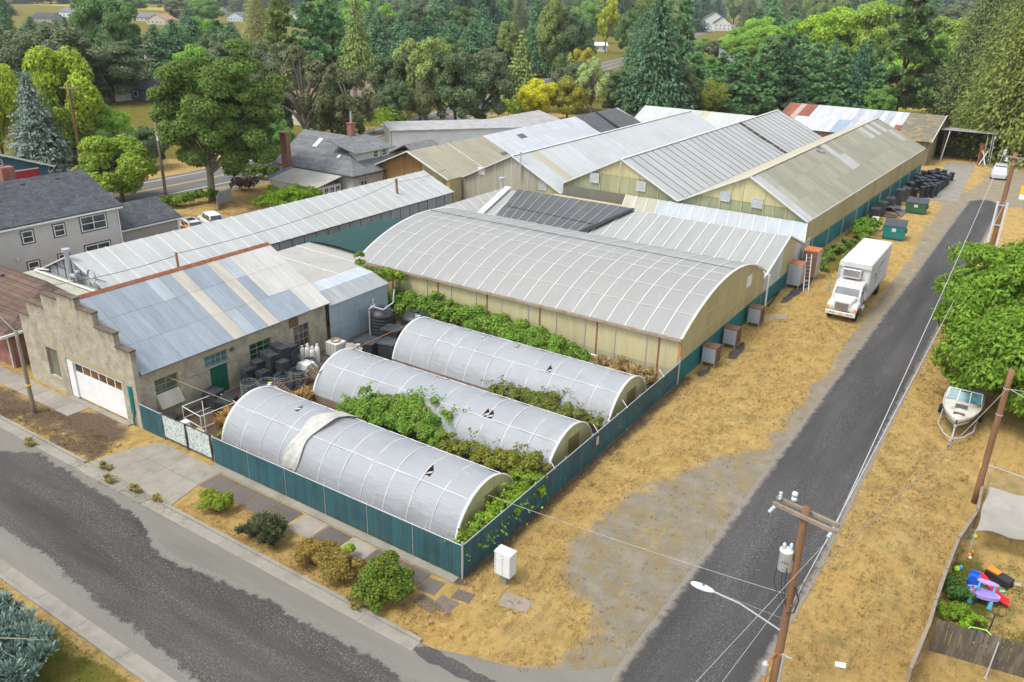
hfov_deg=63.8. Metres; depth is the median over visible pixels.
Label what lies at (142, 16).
house
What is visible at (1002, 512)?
tarp canopy
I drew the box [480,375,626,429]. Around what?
bramble
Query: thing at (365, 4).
broadleaf tree
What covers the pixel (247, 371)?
tray stack
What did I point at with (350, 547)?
round shrub
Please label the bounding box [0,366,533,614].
pavement
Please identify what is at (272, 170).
bush
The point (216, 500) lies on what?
round shrub
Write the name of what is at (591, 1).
oak tree
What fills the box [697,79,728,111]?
willow tree
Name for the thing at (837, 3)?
broadleaf tree
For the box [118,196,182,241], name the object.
garage annex
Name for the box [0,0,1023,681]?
ground
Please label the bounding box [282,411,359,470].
plastic strip
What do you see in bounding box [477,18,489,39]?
fir tree
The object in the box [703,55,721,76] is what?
broadleaf tree
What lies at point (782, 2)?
cedar tree
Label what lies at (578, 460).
fence
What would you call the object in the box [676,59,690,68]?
oak tree
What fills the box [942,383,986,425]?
motorboat
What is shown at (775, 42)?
oak tree
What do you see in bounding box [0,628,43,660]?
bare branch
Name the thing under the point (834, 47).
fir tree
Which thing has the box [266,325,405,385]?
brown pipe
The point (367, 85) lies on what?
house
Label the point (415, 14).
oak tree
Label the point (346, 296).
metal shed
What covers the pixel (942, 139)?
bush
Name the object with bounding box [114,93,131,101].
fence
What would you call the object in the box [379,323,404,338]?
bulk bin
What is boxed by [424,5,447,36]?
fir tree
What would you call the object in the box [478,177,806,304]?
greenhouse
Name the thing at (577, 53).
lichen oak tree
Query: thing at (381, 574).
round shrub
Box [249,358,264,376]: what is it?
tray stack
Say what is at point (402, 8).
fir tree
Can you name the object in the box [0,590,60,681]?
blue juniper
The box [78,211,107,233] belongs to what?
window
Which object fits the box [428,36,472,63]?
oak tree
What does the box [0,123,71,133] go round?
wire
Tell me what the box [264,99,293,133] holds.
oak tree
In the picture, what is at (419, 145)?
outbuilding
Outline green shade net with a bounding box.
[306,216,405,252]
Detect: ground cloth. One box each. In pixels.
[698,367,709,376]
[727,342,744,357]
[764,314,788,319]
[781,279,812,301]
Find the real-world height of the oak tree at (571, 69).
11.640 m
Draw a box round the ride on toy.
[984,566,1014,588]
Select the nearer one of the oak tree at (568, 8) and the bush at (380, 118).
the bush at (380, 118)
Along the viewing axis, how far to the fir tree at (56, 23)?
310.32 m
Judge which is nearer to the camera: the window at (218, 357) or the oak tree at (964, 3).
the window at (218, 357)
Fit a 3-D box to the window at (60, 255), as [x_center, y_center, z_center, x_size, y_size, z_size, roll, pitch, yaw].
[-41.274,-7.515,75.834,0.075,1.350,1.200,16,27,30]
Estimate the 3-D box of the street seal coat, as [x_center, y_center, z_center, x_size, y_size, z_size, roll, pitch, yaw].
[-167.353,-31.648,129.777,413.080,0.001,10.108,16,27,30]
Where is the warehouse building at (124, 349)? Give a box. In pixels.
[17,242,329,428]
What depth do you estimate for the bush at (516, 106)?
177.00 m
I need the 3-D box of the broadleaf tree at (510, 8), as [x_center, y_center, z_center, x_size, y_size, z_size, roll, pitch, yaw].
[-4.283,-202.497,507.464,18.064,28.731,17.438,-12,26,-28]
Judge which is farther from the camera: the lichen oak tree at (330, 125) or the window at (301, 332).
the lichen oak tree at (330, 125)
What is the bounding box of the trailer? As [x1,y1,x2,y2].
[937,403,983,447]
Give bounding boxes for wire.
[0,121,69,131]
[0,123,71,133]
[1,129,74,140]
[38,256,173,286]
[75,123,156,145]
[177,181,395,253]
[489,495,781,592]
[696,539,828,681]
[722,597,785,681]
[791,201,1005,605]
[797,389,1006,588]
[834,156,1002,528]
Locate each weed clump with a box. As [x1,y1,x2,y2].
[23,436,37,445]
[99,460,112,470]
[103,472,117,482]
[127,482,142,492]
[150,492,165,501]
[209,430,222,448]
[344,594,364,610]
[819,238,858,271]
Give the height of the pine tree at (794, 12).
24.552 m
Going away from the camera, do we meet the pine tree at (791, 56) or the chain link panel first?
the chain link panel
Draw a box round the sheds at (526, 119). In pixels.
[491,110,559,126]
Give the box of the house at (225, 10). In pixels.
[212,7,228,14]
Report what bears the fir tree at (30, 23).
on the ground at (626, 614)
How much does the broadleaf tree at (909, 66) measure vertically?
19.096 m
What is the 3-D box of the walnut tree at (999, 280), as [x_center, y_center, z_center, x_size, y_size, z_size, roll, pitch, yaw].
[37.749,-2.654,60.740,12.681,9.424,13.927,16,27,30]
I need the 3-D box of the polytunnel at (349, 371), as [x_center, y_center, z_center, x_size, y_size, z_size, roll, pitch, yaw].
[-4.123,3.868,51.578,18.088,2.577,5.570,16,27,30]
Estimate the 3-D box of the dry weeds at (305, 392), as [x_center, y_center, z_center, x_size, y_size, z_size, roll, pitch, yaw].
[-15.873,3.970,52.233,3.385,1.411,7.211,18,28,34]
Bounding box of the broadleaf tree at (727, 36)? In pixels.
[718,34,734,43]
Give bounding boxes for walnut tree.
[929,302,1023,417]
[930,239,1023,334]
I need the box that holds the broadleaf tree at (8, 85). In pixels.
[0,63,20,153]
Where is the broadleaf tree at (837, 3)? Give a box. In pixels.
[811,0,850,14]
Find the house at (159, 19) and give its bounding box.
[146,13,178,24]
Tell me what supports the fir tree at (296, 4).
on the ground at (626, 614)
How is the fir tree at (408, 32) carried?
on the ground at (626, 614)
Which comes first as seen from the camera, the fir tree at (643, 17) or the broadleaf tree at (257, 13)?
the fir tree at (643, 17)
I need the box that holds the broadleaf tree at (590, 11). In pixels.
[569,1,605,38]
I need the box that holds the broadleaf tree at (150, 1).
[147,0,162,3]
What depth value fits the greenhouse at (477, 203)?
89.93 m
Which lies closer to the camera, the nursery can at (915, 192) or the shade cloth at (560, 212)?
the shade cloth at (560, 212)
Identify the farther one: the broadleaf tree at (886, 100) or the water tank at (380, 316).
the broadleaf tree at (886, 100)
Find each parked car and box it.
[180,216,201,226]
[197,210,223,222]
[990,163,1007,179]
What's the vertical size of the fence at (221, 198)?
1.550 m
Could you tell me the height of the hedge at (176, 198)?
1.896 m
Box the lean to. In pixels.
[554,194,810,247]
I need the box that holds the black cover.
[887,205,900,208]
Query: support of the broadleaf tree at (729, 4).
on the ground at (626, 614)
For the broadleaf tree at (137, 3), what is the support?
on the ground at (626, 614)
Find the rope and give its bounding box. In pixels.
[168,377,234,403]
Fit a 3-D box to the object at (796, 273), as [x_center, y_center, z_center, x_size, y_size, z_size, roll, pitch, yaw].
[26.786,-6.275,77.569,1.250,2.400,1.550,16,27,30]
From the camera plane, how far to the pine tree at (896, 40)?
322.84 m
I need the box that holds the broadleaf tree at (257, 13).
[245,8,269,31]
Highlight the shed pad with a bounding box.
[923,161,974,201]
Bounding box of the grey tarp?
[890,203,905,216]
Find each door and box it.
[66,358,127,418]
[210,363,228,390]
[350,306,368,337]
[484,486,498,524]
[568,431,579,455]
[626,386,635,405]
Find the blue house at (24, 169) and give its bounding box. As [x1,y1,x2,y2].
[0,154,55,178]
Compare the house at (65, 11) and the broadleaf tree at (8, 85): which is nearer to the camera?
the broadleaf tree at (8, 85)
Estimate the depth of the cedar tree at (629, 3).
557.03 m
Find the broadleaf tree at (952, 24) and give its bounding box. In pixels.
[932,16,973,52]
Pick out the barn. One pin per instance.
(926, 131)
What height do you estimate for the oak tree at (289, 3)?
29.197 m
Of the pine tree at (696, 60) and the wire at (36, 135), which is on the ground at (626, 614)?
the pine tree at (696, 60)
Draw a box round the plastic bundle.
[296,359,318,376]
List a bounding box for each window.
[19,228,35,245]
[26,259,40,270]
[48,347,61,376]
[52,222,66,238]
[57,252,69,259]
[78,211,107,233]
[83,239,111,251]
[154,372,178,394]
[204,349,226,367]
[249,337,270,360]
[293,322,309,354]
[324,187,328,193]
[329,186,334,192]
[360,178,367,185]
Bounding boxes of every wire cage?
[240,378,257,396]
[258,377,275,386]
[274,372,291,391]
[289,366,306,386]
[301,353,317,365]
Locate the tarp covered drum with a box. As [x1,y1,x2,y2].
[160,411,178,432]
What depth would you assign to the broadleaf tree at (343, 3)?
490.45 m
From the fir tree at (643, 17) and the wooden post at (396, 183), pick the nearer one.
the wooden post at (396, 183)
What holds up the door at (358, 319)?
in the metal shed at (346, 296)
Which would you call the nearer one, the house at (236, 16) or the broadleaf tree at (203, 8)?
the broadleaf tree at (203, 8)
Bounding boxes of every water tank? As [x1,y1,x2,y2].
[368,289,395,337]
[401,309,430,326]
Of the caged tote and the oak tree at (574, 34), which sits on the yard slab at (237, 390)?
the caged tote
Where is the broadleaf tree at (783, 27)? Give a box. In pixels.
[778,23,791,31]
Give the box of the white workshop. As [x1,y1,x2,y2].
[382,119,524,151]
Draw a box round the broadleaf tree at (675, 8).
[664,0,683,25]
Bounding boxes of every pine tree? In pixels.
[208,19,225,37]
[262,0,302,77]
[284,0,341,88]
[306,0,351,90]
[422,9,440,37]
[496,0,512,23]
[626,55,663,116]
[667,0,711,74]
[684,51,717,111]
[690,63,710,94]
[707,51,731,83]
[716,53,751,109]
[734,44,785,114]
[736,48,753,83]
[746,7,764,21]
[757,0,777,16]
[762,7,783,26]
[764,0,783,24]
[764,36,810,110]
[773,70,796,108]
[781,3,800,25]
[781,34,818,84]
[791,42,840,106]
[811,46,859,106]
[843,2,853,9]
[850,61,896,110]
[855,39,885,69]
[859,0,950,111]
[882,31,906,66]
[890,0,900,23]
[928,0,943,8]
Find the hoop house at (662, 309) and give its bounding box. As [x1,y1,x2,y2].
[357,207,769,384]
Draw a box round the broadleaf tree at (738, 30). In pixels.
[726,26,748,36]
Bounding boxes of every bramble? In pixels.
[336,381,470,447]
[387,284,590,361]
[433,427,552,478]
[440,463,559,560]
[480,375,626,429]
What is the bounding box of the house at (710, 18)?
[701,12,721,29]
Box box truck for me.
[825,238,892,320]
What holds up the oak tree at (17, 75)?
on the ground at (626, 614)
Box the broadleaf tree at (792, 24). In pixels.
[786,18,814,46]
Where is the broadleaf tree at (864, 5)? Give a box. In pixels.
[855,0,895,22]
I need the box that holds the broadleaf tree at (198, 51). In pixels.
[172,43,211,90]
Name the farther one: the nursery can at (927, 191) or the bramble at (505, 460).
the nursery can at (927, 191)
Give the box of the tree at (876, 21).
[841,0,900,60]
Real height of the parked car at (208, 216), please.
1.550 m
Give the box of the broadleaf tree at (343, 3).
[337,0,360,15]
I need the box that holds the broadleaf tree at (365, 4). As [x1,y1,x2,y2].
[346,0,384,15]
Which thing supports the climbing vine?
on the ground at (626, 614)
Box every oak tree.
[0,29,53,87]
[4,70,58,126]
[25,21,110,99]
[42,0,68,3]
[78,40,159,101]
[121,125,169,164]
[157,0,186,18]
[194,29,240,56]
[204,41,260,92]
[233,40,305,90]
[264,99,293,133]
[266,44,338,130]
[284,0,297,9]
[308,89,346,134]
[319,61,378,134]
[365,52,415,110]
[367,12,400,41]
[378,79,410,120]
[390,0,414,13]
[392,35,454,120]
[400,2,427,38]
[422,51,485,119]
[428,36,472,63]
[445,5,481,39]
[454,46,516,118]
[489,24,527,57]
[523,5,534,26]
[546,11,597,69]
[552,59,598,102]
[565,4,578,11]
[567,47,594,76]
[574,0,606,19]
[575,56,610,112]
[594,69,633,108]
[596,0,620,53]
[614,11,642,52]
[669,66,702,108]
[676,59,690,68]
[705,40,722,57]
[731,0,758,18]
[732,75,790,111]
[753,32,798,75]
[822,58,860,95]
[834,0,859,10]
[917,64,957,89]
[931,6,966,22]
[947,0,979,12]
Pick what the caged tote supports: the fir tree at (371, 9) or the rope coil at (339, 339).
the rope coil at (339, 339)
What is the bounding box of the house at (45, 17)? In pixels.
[32,12,62,22]
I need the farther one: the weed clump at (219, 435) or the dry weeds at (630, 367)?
the dry weeds at (630, 367)
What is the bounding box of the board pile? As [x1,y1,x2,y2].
[883,211,899,217]
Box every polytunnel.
[221,386,514,541]
[313,348,591,474]
[392,316,646,429]
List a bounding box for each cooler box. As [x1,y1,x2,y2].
[701,341,721,368]
[722,324,741,348]
[747,303,764,327]
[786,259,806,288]
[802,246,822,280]
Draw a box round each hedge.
[157,188,218,206]
[251,183,322,206]
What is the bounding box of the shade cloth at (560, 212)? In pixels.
[496,189,634,231]
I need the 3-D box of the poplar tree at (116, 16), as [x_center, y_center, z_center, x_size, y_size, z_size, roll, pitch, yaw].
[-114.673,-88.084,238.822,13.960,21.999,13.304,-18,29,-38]
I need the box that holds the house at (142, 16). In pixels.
[136,12,160,20]
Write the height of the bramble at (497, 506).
2.211 m
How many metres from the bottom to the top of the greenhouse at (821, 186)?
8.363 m
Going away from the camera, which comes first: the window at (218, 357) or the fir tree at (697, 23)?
the window at (218, 357)
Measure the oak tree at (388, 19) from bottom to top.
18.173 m
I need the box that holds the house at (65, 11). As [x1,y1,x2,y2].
[58,7,73,16]
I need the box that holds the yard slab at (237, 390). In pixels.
[185,317,401,417]
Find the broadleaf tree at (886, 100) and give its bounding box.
[863,85,898,110]
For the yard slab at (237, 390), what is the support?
on the ground at (626, 614)
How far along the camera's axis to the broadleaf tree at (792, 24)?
305.51 m
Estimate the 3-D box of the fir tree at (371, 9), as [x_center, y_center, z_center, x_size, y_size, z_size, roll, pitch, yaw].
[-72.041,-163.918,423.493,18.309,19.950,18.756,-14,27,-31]
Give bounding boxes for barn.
[782,102,952,165]
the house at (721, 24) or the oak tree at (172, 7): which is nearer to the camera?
the oak tree at (172, 7)
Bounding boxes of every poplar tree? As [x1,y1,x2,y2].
[68,0,116,46]
[94,0,142,55]
[489,21,517,67]
[535,0,570,81]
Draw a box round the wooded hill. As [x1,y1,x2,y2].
[345,0,944,13]
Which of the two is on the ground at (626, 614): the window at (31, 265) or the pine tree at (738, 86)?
the pine tree at (738, 86)
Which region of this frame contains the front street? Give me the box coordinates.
[0,427,617,681]
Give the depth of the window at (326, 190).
103.59 m
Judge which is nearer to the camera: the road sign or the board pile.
the board pile
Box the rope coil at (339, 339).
[330,338,340,342]
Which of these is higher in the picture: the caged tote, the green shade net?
the green shade net
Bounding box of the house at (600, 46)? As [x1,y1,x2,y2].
[594,42,607,51]
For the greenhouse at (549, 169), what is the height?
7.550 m
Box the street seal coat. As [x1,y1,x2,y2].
[0,446,419,681]
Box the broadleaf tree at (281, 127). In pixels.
[268,119,296,159]
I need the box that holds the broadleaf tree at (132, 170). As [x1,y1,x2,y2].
[70,134,158,201]
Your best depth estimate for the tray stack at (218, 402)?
51.87 m
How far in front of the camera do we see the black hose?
74.28 m
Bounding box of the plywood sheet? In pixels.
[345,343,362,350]
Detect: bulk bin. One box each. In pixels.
[353,335,381,355]
[376,336,397,360]
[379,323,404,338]
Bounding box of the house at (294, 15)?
[289,11,298,18]
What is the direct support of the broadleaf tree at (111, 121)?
on the ground at (626, 614)
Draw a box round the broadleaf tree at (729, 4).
[724,0,744,23]
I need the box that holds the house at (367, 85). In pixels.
[348,80,383,111]
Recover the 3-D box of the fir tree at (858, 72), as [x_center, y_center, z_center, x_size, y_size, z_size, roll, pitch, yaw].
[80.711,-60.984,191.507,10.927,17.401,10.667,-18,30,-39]
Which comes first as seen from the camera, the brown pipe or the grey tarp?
the brown pipe
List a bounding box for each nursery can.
[909,182,914,195]
[912,188,918,196]
[914,180,919,187]
[918,179,924,192]
[919,186,925,197]
[924,185,930,197]
[929,184,936,197]
[934,182,940,195]
[941,176,946,189]
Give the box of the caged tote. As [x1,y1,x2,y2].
[324,337,346,356]
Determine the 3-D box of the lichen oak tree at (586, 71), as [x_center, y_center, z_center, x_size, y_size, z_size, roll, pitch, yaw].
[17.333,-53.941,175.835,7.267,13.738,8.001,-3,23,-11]
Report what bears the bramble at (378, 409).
on the ground at (626, 614)
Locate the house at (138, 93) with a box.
[102,77,178,100]
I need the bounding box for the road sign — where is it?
[1018,185,1023,210]
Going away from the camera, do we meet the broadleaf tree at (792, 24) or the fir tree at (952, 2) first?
the broadleaf tree at (792, 24)
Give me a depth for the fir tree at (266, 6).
862.40 m
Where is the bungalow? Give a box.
[263,111,395,197]
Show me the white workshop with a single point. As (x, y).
(401, 133)
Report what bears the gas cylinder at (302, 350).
on the yard slab at (237, 390)
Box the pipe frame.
[182,394,235,431]
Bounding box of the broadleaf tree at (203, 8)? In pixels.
[189,0,224,20]
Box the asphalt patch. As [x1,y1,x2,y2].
[413,646,495,681]
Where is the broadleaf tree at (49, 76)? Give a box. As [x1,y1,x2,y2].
[20,45,103,164]
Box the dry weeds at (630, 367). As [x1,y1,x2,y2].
[593,352,659,383]
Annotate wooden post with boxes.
[175,252,179,266]
[395,179,397,193]
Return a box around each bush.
[229,176,259,189]
[241,164,269,178]
[264,165,279,175]
[362,105,407,133]
[488,98,526,115]
[717,104,758,115]
[851,216,883,239]
[935,599,972,618]
[940,133,956,150]
[941,573,979,599]
[950,610,988,628]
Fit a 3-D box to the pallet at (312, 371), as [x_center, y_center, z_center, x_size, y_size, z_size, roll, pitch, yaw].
[-13.690,2.218,56.867,0.125,1.210,1.000,-35,16,35]
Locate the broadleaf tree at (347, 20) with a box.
[335,14,368,41]
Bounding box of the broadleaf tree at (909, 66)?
[886,28,963,82]
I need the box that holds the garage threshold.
[67,395,132,426]
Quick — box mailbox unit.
[494,544,516,584]
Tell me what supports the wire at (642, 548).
attached to the utility pole at (786, 563)
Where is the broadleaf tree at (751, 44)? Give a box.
[718,33,764,61]
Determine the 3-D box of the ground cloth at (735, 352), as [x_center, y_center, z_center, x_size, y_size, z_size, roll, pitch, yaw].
[17.472,0.689,63.520,0.862,0.030,3.883,16,27,30]
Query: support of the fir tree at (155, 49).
on the ground at (626, 614)
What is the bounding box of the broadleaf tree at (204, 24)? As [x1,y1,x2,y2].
[184,16,212,43]
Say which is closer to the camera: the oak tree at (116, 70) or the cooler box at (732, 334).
the cooler box at (732, 334)
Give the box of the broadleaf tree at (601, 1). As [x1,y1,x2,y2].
[584,0,607,7]
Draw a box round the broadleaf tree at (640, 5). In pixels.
[621,0,654,15]
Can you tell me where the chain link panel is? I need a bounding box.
[984,465,1023,494]
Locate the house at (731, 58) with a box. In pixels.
[718,48,735,60]
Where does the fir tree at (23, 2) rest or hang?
on the ground at (626, 614)
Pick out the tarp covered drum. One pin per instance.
(173, 415)
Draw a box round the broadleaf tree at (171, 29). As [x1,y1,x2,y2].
[160,25,185,36]
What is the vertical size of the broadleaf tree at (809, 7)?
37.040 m
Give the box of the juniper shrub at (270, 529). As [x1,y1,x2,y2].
[233,509,290,546]
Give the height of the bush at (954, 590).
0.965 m
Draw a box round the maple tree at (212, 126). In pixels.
[146,37,290,200]
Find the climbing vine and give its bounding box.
[353,251,406,282]
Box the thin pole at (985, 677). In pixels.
[984,642,998,678]
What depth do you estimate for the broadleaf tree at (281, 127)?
122.18 m
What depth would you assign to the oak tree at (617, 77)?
182.68 m
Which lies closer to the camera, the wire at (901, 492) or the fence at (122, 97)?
the wire at (901, 492)
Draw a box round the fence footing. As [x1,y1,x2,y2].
[210,463,458,582]
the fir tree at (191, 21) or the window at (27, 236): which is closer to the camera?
the window at (27, 236)
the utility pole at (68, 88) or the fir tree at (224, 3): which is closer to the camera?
the utility pole at (68, 88)
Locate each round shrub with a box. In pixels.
[197,487,234,511]
[293,537,339,567]
[316,547,367,581]
[340,542,355,552]
[349,549,416,613]
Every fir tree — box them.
[0,0,16,40]
[0,0,21,15]
[1,70,81,173]
[7,0,36,3]
[18,16,37,33]
[52,20,60,48]
[58,0,70,3]
[60,16,69,42]
[135,24,176,77]
[159,19,193,60]
[177,3,195,27]
[178,17,202,47]
[217,0,233,8]
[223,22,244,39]
[239,0,269,11]
[292,0,306,10]
[336,0,374,82]
[348,11,395,72]
[361,11,374,30]
[364,2,375,20]
[372,0,387,12]
[374,14,414,57]
[386,22,422,73]
[397,0,412,15]
[402,17,440,76]
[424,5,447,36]
[425,0,438,16]
[427,0,453,34]
[430,20,467,55]
[448,0,475,18]
[455,24,468,45]
[457,21,492,55]
[468,0,508,25]
[470,4,494,34]
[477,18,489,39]
[481,23,513,74]
[517,0,553,77]
[522,0,543,21]
[597,0,628,35]
[613,0,696,115]
[617,20,652,84]
[622,7,650,62]
[674,0,710,31]
[696,0,715,16]
[711,0,730,22]
[825,38,847,64]
[838,40,871,107]
[854,0,869,12]
[886,0,901,20]
[942,0,969,9]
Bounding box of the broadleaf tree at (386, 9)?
[375,3,403,27]
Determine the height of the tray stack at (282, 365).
1.794 m
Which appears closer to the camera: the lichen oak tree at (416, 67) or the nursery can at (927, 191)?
the nursery can at (927, 191)
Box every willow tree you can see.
[404,79,437,120]
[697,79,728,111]
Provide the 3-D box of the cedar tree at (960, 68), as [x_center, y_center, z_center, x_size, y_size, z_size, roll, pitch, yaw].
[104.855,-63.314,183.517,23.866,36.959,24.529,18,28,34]
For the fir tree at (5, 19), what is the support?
on the ground at (626, 614)
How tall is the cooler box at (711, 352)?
1.600 m
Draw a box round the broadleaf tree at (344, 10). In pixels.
[319,7,354,20]
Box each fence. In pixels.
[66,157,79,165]
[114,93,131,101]
[139,402,164,437]
[211,435,462,578]
[216,188,231,208]
[463,357,680,575]
[905,480,984,681]
[928,620,1023,677]
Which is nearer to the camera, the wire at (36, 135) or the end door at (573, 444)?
the end door at (573, 444)
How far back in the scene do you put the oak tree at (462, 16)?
379.90 m
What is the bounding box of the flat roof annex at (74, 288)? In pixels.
[23,268,97,294]
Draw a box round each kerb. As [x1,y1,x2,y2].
[0,415,421,650]
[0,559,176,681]
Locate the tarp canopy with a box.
[969,487,1023,551]
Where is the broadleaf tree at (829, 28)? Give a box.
[796,5,862,62]
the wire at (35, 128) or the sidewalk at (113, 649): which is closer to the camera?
the sidewalk at (113, 649)
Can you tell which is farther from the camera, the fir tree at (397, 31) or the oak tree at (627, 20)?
the oak tree at (627, 20)
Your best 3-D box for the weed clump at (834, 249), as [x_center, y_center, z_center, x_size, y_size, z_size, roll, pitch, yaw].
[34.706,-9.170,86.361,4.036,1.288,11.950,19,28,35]
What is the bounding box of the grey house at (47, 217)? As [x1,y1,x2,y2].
[0,165,122,271]
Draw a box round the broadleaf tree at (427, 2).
[418,0,431,4]
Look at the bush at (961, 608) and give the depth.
36.06 m
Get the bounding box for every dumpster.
[882,217,908,240]
[905,196,929,214]
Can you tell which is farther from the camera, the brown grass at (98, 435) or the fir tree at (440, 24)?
the fir tree at (440, 24)
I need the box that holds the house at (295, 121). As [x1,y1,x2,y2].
[291,88,315,124]
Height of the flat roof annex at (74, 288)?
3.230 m
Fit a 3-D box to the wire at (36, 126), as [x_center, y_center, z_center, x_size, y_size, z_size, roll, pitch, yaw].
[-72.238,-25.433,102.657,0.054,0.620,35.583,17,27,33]
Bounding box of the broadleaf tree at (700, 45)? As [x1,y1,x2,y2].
[692,38,710,54]
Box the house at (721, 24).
[712,17,730,30]
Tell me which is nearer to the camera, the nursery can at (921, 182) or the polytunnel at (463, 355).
the polytunnel at (463, 355)
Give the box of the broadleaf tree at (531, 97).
[516,78,557,112]
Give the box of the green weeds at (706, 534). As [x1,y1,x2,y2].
[0,230,1023,681]
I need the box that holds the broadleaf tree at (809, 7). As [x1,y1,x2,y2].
[801,0,832,17]
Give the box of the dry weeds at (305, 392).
[213,385,313,428]
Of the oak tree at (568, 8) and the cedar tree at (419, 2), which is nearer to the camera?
the oak tree at (568, 8)
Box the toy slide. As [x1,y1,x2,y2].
[966,569,1009,606]
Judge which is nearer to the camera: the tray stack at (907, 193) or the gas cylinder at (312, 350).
the gas cylinder at (312, 350)
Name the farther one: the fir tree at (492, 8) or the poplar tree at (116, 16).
the fir tree at (492, 8)
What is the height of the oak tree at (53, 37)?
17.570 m
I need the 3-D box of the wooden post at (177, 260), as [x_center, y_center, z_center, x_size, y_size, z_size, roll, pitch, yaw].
[-23.148,-5.551,56.840,0.170,1.205,0.120,16,27,30]
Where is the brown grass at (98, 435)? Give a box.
[0,307,986,681]
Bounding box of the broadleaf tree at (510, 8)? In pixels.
[495,0,522,20]
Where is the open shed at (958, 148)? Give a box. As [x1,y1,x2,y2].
[939,127,999,165]
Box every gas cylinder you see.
[300,345,304,359]
[305,344,309,357]
[310,347,314,356]
[315,343,319,362]
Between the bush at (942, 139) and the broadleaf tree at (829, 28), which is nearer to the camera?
the bush at (942, 139)
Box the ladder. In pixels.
[803,254,811,290]
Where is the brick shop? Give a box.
[0,265,68,367]
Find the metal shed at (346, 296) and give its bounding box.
[310,266,388,339]
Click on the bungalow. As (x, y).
(326, 162)
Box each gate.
[161,413,188,449]
[185,424,213,461]
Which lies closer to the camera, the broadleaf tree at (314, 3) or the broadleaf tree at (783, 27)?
the broadleaf tree at (783, 27)
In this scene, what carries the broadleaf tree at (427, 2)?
on the ground at (626, 614)
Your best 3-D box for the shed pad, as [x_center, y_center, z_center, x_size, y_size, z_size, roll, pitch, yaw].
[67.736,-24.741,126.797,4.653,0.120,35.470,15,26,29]
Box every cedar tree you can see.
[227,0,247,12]
[240,0,270,73]
[410,0,427,9]
[501,31,538,111]
[511,0,528,37]
[561,0,575,5]
[609,0,636,35]
[734,0,757,33]
[776,0,789,16]
[780,0,805,21]
[918,0,1010,124]
[939,0,1023,169]
[949,0,1023,130]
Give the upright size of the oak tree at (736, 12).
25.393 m
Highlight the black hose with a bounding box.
[767,290,779,306]
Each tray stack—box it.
[201,386,224,408]
[212,393,238,415]
[240,365,256,387]
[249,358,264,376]
[255,368,270,386]
[258,348,273,359]
[264,351,278,383]
[268,341,282,351]
[274,344,291,373]
[274,358,291,384]
[286,343,298,370]
[869,206,882,217]
[877,200,888,216]
[884,196,895,212]
[893,188,905,205]
[902,187,911,201]
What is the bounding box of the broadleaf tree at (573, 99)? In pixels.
[549,76,589,117]
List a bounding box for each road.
[108,24,740,203]
[611,199,998,681]
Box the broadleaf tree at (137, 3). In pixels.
[116,0,148,7]
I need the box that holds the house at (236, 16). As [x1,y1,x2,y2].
[227,12,247,21]
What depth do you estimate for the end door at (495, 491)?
41.75 m
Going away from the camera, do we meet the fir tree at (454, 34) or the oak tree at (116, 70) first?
the oak tree at (116, 70)
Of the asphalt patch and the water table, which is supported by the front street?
the asphalt patch
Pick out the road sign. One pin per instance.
(1021, 196)
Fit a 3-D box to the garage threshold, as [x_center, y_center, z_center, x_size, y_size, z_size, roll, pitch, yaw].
[-26.242,4.462,52.277,6.600,0.170,0.338,16,27,30]
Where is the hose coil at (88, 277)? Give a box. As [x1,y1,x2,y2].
[86,269,95,283]
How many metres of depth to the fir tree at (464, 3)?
402.02 m
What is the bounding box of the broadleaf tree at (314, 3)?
[307,0,320,19]
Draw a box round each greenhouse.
[40,170,453,289]
[374,108,641,202]
[438,189,499,211]
[462,111,715,199]
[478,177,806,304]
[562,109,821,204]
[634,105,754,127]
[677,117,925,247]
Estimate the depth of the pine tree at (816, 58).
191.33 m
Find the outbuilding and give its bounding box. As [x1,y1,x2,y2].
[390,139,438,154]
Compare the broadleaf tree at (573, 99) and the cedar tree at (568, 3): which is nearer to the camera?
the broadleaf tree at (573, 99)
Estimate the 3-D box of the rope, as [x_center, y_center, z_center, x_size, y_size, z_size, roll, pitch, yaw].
[-16.836,3.294,49.557,9.557,0.884,0.594,7,24,14]
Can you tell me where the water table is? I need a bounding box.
[967,578,1000,609]
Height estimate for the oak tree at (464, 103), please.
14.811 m
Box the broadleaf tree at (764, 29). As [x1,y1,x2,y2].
[744,16,785,41]
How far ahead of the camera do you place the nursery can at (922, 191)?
114.33 m
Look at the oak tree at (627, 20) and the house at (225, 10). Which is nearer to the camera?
the oak tree at (627, 20)
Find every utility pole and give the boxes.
[14,330,36,413]
[59,84,82,164]
[139,43,148,73]
[154,122,167,195]
[691,491,839,681]
[971,368,1014,503]
[981,150,1023,268]
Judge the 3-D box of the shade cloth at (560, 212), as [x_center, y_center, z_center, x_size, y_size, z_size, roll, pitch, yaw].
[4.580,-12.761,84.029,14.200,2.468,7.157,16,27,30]
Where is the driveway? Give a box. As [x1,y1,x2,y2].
[89,442,220,504]
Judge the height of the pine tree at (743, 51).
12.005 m
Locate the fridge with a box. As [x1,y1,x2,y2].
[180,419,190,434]
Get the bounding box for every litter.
[835,661,845,668]
[1013,582,1021,586]
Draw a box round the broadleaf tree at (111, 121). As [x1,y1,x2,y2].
[65,102,135,161]
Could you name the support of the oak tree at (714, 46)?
on the ground at (626, 614)
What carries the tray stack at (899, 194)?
on the ground at (626, 614)
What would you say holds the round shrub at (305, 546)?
on the ground at (626, 614)
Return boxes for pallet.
[275,381,291,393]
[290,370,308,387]
[305,363,319,381]

